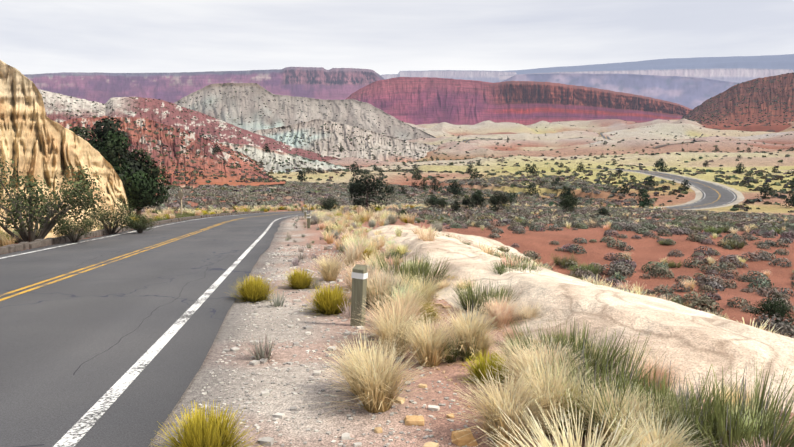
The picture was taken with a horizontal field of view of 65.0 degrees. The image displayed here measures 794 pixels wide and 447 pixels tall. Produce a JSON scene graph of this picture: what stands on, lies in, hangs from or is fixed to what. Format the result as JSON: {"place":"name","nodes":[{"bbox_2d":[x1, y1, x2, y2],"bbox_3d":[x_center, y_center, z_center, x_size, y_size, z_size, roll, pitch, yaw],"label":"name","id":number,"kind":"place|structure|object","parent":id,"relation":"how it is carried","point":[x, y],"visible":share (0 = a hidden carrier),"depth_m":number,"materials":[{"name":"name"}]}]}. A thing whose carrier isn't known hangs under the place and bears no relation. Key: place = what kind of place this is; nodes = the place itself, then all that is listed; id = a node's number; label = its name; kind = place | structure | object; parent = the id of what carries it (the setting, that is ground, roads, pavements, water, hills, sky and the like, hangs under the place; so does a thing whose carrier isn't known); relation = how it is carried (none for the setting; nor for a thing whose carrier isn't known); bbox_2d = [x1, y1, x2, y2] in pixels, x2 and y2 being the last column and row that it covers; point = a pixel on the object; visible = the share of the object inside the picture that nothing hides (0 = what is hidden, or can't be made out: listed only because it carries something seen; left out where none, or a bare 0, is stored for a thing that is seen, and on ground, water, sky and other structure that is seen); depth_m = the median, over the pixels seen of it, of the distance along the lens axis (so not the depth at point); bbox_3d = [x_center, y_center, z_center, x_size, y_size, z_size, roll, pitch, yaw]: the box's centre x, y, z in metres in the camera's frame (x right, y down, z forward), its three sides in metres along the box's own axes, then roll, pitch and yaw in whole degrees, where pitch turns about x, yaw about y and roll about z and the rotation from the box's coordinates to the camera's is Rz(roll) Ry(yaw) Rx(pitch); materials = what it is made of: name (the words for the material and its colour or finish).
{"place":"outdoors","nodes":[
{"label":"outdoors","id":0,"kind":"place"},
{"bbox_2d":[38,89,338,193],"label":"hill","id":1,"kind":"structure","parent":0,"point":[120,106],"depth_m":402.40,"materials":[{"name":"stone"}]},
{"bbox_2d":[59,116,284,185],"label":"hill spur","id":2,"kind":"structure","parent":1,"relation":"on","point":[169,142],"depth_m":256.12,"materials":[{"name":"red stone"}]},
{"bbox_2d":[23,67,384,103],"bbox_3d":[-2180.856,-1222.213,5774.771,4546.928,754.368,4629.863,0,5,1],"label":"mesa","id":3,"kind":"structure","parent":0,"point":[313,82],"depth_m":5629.98,"materials":[{"name":"purple stone"}]},
{"bbox_2d":[174,83,435,140],"bbox_3d":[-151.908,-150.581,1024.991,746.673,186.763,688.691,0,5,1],"label":"rocky hill","id":4,"kind":"structure","parent":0,"point":[248,109],"depth_m":1030.78,"materials":[{"name":"grey stone"}]},
{"bbox_2d":[250,119,438,162],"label":"grey hill","id":5,"kind":"structure","parent":0,"point":[304,131],"depth_m":606.86,"materials":[{"name":"grey stone"}]},
{"bbox_2d":[0,165,736,446],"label":"road asphalt","id":6,"kind":"structure","parent":0,"point":[74,349],"depth_m":8.57,"materials":[{"name":"grey asphalt"}]},
{"bbox_2d":[0,169,704,258],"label":"road line","id":7,"kind":"object","parent":6,"relation":"on","point":[168,224],"visible":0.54,"depth_m":25.87,"materials":[{"name":"white paint"}]},
{"bbox_2d":[0,168,719,296],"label":"road line","id":8,"kind":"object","parent":6,"relation":"on","point":[133,252],"depth_m":15.56,"materials":[{"name":"paint"}]},
{"bbox_2d":[0,172,720,300],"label":"road line","id":9,"kind":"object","parent":6,"relation":"on","point":[131,255],"depth_m":14.88,"materials":[{"name":"paint"}]},
{"bbox_2d":[53,168,734,446],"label":"road line","id":10,"kind":"object","parent":6,"relation":"on","point":[81,427],"visible":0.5,"depth_m":5.85,"materials":[{"name":"white paint"}]},
{"bbox_2d":[0,0,793,74],"label":"sky","id":11,"kind":"structure","parent":0,"point":[384,37],"materials":[{"name":"grey"}]},
{"bbox_2d":[1,118,793,446],"bbox_3d":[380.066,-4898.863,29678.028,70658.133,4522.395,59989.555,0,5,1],"label":"terrain","id":12,"kind":"structure","parent":0,"point":[555,138],"depth_m":27.65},
{"bbox_2d":[0,60,129,238],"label":"outcrop rock","id":13,"kind":"object","parent":12,"relation":"on","point":[35,140],"visible":0.54,"depth_m":32.41,"materials":[{"name":"stone"}]},
{"bbox_2d":[0,153,157,242],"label":"shrub","id":14,"kind":"object","parent":12,"relation":"on","point":[47,224],"visible":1,"depth_m":23.77,"materials":[{"name":"green plant"}]},
{"bbox_2d":[69,117,171,215],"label":"juniper trees","id":15,"kind":"object","parent":12,"relation":"on","point":[138,177],"visible":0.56,"depth_m":47.63,"materials":[{"name":"green plant"}]},
{"bbox_2d":[0,211,263,254],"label":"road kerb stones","id":16,"kind":"object","parent":12,"relation":"on","point":[11,248],"visible":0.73,"depth_m":24.83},
{"bbox_2d":[178,189,183,213],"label":"signpost","id":17,"kind":"object","parent":12,"relation":"on","point":[180,195],"visible":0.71,"depth_m":59.50,"materials":[{"name":"grey wood"}]},
{"bbox_2d":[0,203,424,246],"bbox_3d":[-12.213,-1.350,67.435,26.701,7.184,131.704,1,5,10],"label":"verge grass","id":18,"kind":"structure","parent":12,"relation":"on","point":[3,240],"depth_m":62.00,"materials":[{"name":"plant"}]},
{"bbox_2d":[0,204,428,242],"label":"grass","id":19,"kind":"structure","parent":12,"relation":"on","point":[184,214],"depth_m":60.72,"materials":[{"name":"plant"}]},
{"bbox_2d":[151,267,351,446],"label":"plant","id":20,"kind":"object","parent":12,"relation":"on","point":[212,430],"visible":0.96,"depth_m":4.14,"materials":[{"name":"yellow plant"}]},
{"bbox_2d":[218,142,359,172],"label":"rock outcrop","id":21,"kind":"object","parent":12,"relation":"on","point":[257,154],"visible":0.08,"depth_m":314.45,"materials":[{"name":"white stone"}]},
{"bbox_2d":[239,216,350,361],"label":"grass tufts","id":22,"kind":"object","parent":12,"relation":"on","point":[264,353],"depth_m":9.61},
{"bbox_2d":[307,215,310,227],"bbox_3d":[-4.888,0.045,34.542,0.168,1.050,0.118,1,5,11],"label":"delineator post","id":23,"kind":"object","parent":12,"relation":"on","point":[308,220],"visible":0.67,"depth_m":34.48,"materials":[{"name":"brown wood"}]},
{"bbox_2d":[308,207,409,265],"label":"straw grass","id":24,"kind":"structure","parent":12,"relation":"on","point":[352,244],"depth_m":19.77,"materials":[{"name":"beige plant"}]},
{"bbox_2d":[350,264,367,325],"bbox_3d":[-0.502,1.085,8.114,0.226,1.106,0.118,3,6,26],"label":"delineator post","id":25,"kind":"object","parent":12,"relation":"on","point":[359,276],"visible":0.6,"depth_m":8.05,"materials":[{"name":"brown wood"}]},
{"bbox_2d":[129,175,654,211],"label":"scrubland","id":26,"kind":"structure","parent":12,"relation":"on","point":[244,196],"depth_m":152.38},
{"bbox_2d":[43,72,793,218],"bbox_3d":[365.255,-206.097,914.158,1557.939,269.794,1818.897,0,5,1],"label":"hill shrubs","id":27,"kind":"object","parent":12,"relation":"on","point":[231,166],"visible":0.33,"depth_m":311.73,"materials":[{"name":"green plant"}]},
{"bbox_2d":[212,143,629,194],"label":"trees","id":28,"kind":"object","parent":12,"relation":"on","point":[435,187],"visible":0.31,"depth_m":210.54,"materials":[{"name":"green plant"}]},
{"bbox_2d":[324,211,579,362],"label":"grass tufts","id":29,"kind":"object","parent":12,"relation":"on","point":[450,359],"visible":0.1,"depth_m":6.82,"materials":[{"name":"beige plant"}]},
{"bbox_2d":[326,205,581,223],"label":"dry grass","id":30,"kind":"structure","parent":12,"relation":"on","point":[376,210],"depth_m":47.22,"materials":[{"name":"plant"}]},
{"bbox_2d":[182,244,728,446],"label":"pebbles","id":31,"kind":"object","parent":12,"relation":"on","point":[267,441],"visible":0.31,"depth_m":5.99,"materials":[{"name":"gravel"}]},
{"bbox_2d":[318,213,638,439],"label":"grass tufts","id":32,"kind":"object","parent":12,"relation":"on","point":[483,367],"visible":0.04,"depth_m":5.58,"materials":[{"name":"green plant"}]},
{"bbox_2d":[164,120,793,212],"bbox_3d":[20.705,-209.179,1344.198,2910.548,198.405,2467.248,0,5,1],"label":"shrubs","id":33,"kind":"object","parent":12,"relation":"on","point":[745,181],"visible":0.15,"depth_m":211.45,"materials":[{"name":"green plant"}]},
{"bbox_2d":[374,361,591,446],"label":"rocks","id":34,"kind":"object","parent":12,"relation":"on","point":[415,420],"visible":0.62,"depth_m":4.30,"materials":[{"name":"beige stone"}]},
{"bbox_2d":[306,203,660,225],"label":"dry grass","id":35,"kind":"structure","parent":12,"relation":"on","point":[314,219],"depth_m":39.30,"materials":[{"name":"beige plant"}]},
{"bbox_2d":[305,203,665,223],"bbox_3d":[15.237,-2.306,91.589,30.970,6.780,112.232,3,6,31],"label":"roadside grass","id":36,"kind":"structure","parent":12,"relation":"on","point":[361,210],"depth_m":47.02,"materials":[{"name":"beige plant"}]},
{"bbox_2d":[303,252,676,446],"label":"plant","id":37,"kind":"object","parent":12,"relation":"on","point":[371,380],"visible":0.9,"depth_m":4.90,"materials":[{"name":"beige plant"}]},
{"bbox_2d":[321,210,705,410],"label":"grass tufts","id":38,"kind":"object","parent":12,"relation":"on","point":[336,234],"visible":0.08,"depth_m":12.95,"materials":[{"name":"plant"}]},
{"bbox_2d":[296,135,793,207],"bbox_3d":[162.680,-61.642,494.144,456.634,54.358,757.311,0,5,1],"label":"trees","id":39,"kind":"object","parent":12,"relation":"on","point":[659,162],"visible":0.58,"depth_m":196.23,"materials":[{"name":"green plant"}]},
{"bbox_2d":[317,169,793,326],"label":"bushes","id":40,"kind":"object","parent":12,"relation":"on","point":[359,187],"visible":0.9,"depth_m":56.82,"materials":[{"name":"green plant"}]},
{"bbox_2d":[330,255,790,446],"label":"straw grass","id":41,"kind":"structure","parent":12,"relation":"on","point":[636,436],"depth_m":4.76,"materials":[{"name":"beige plant"}]},
{"bbox_2d":[434,232,713,311],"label":"grass tufts","id":42,"kind":"object","parent":12,"relation":"on","point":[501,268],"visible":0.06,"depth_m":11.51,"materials":[{"name":"green plant"}]},
{"bbox_2d":[368,223,793,412],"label":"rock slab","id":43,"kind":"object","parent":12,"relation":"on","point":[695,341],"visible":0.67,"depth_m":7.29,"materials":[{"name":"beige stone"}]},
{"bbox_2d":[376,218,448,231],"bbox_3d":[0.808,0.344,32.784,5.114,1.534,1.399,-4,7,-39],"label":"plant","id":44,"kind":"object","parent":43,"relation":"on","point":[439,228],"visible":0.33,"depth_m":33.76,"materials":[{"name":"beige plant"}]},
{"bbox_2d":[367,219,594,283],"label":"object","id":45,"kind":"object","parent":43,"relation":"on","point":[372,223],"visible":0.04,"depth_m":28.34,"materials":[{"name":"plant"}]},
{"bbox_2d":[371,218,788,333],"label":"straw grass","id":46,"kind":"structure","parent":43,"relation":"on","point":[423,234],"depth_m":17.61,"materials":[{"name":"beige plant"}]},
{"bbox_2d":[369,249,793,446],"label":"plant","id":47,"kind":"object","parent":12,"relation":"on","point":[733,427],"visible":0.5,"depth_m":4.33,"materials":[{"name":"plant"}]},
{"bbox_2d":[393,205,789,300],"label":"shrubs","id":48,"kind":"object","parent":12,"relation":"on","point":[686,283],"visible":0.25,"depth_m":35.42,"materials":[{"name":"green plant"}]},
{"bbox_2d":[390,205,793,235],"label":"scrubland","id":49,"kind":"structure","parent":12,"relation":"on","point":[688,218],"depth_m":61.67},
{"bbox_2d":[390,210,793,275],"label":"shrubs","id":50,"kind":"object","parent":12,"relation":"on","point":[558,261],"visible":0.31,"depth_m":32.24,"materials":[{"name":"plant"}]},
{"bbox_2d":[414,218,793,337],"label":"sage shrub","id":51,"kind":"object","parent":12,"relation":"on","point":[662,270],"visible":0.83,"depth_m":28.70,"materials":[{"name":"plant"}]},
{"bbox_2d":[608,169,744,209],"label":"road shoulder","id":52,"kind":"object","parent":12,"relation":"on","point":[699,195],"visible":0.25,"depth_m":165.24},
{"bbox_2d":[381,70,516,82],"bbox_3d":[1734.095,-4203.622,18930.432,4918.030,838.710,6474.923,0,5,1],"label":"pale mesa cliffs","id":53,"kind":"structure","parent":0,"point":[486,76],"depth_m":17406.18,"materials":[{"name":"grey stone"}]},
{"bbox_2d":[345,77,692,124],"bbox_3d":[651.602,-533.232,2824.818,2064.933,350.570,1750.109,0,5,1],"label":"red mesa cliffs","id":54,"kind":"structure","parent":0,"point":[420,100],"depth_m":2726.76,"materials":[{"name":"red stone"}]},
{"bbox_2d":[462,138,593,142],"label":"road","id":55,"kind":"structure","parent":0,"point":[465,141],"depth_m":737.99,"materials":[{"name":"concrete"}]},
{"bbox_2d":[598,133,611,139],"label":"road","id":56,"kind":"structure","parent":0,"point":[604,137],"depth_m":804.20,"materials":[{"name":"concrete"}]},
{"bbox_2d":[502,73,737,108],"bbox_3d":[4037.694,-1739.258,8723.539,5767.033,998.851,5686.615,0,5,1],"label":"distant mesa","id":57,"kind":"structure","parent":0,"point":[691,92],"depth_m":8422.38,"materials":[{"name":"stone"}]},
{"bbox_2d":[499,68,793,82],"bbox_3d":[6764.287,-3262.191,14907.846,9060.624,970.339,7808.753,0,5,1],"label":"pale mesa cliffs","id":58,"kind":"structure","parent":0,"point":[739,75],"depth_m":13478.35,"materials":[{"name":"grey stone"}]},
{"bbox_2d":[509,54,793,73],"bbox_3d":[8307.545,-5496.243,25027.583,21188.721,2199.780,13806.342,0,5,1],"label":"distant mesa","id":59,"kind":"structure","parent":0,"point":[704,60],"depth_m":23384.46,"materials":[{"name":"stone"}]},
{"bbox_2d":[546,61,793,72],"bbox_3d":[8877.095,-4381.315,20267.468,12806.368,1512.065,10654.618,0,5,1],"label":"distant mesa","id":60,"kind":"structure","parent":0,"point":[772,65],"depth_m":18255.65,"materials":[{"name":"grey stone"}]},
{"bbox_2d":[652,140,707,147],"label":"road","id":61,"kind":"structure","parent":0,"point":[669,144],"depth_m":522.30,"materials":[{"name":"grey asphalt"}]},
{"bbox_2d":[681,73,793,132],"bbox_3d":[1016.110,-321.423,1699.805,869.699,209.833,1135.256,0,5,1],"label":"red hill","id":62,"kind":"structure","parent":0,"point":[787,82],"depth_m":1510.62,"materials":[{"name":"red stone"}]}
]}

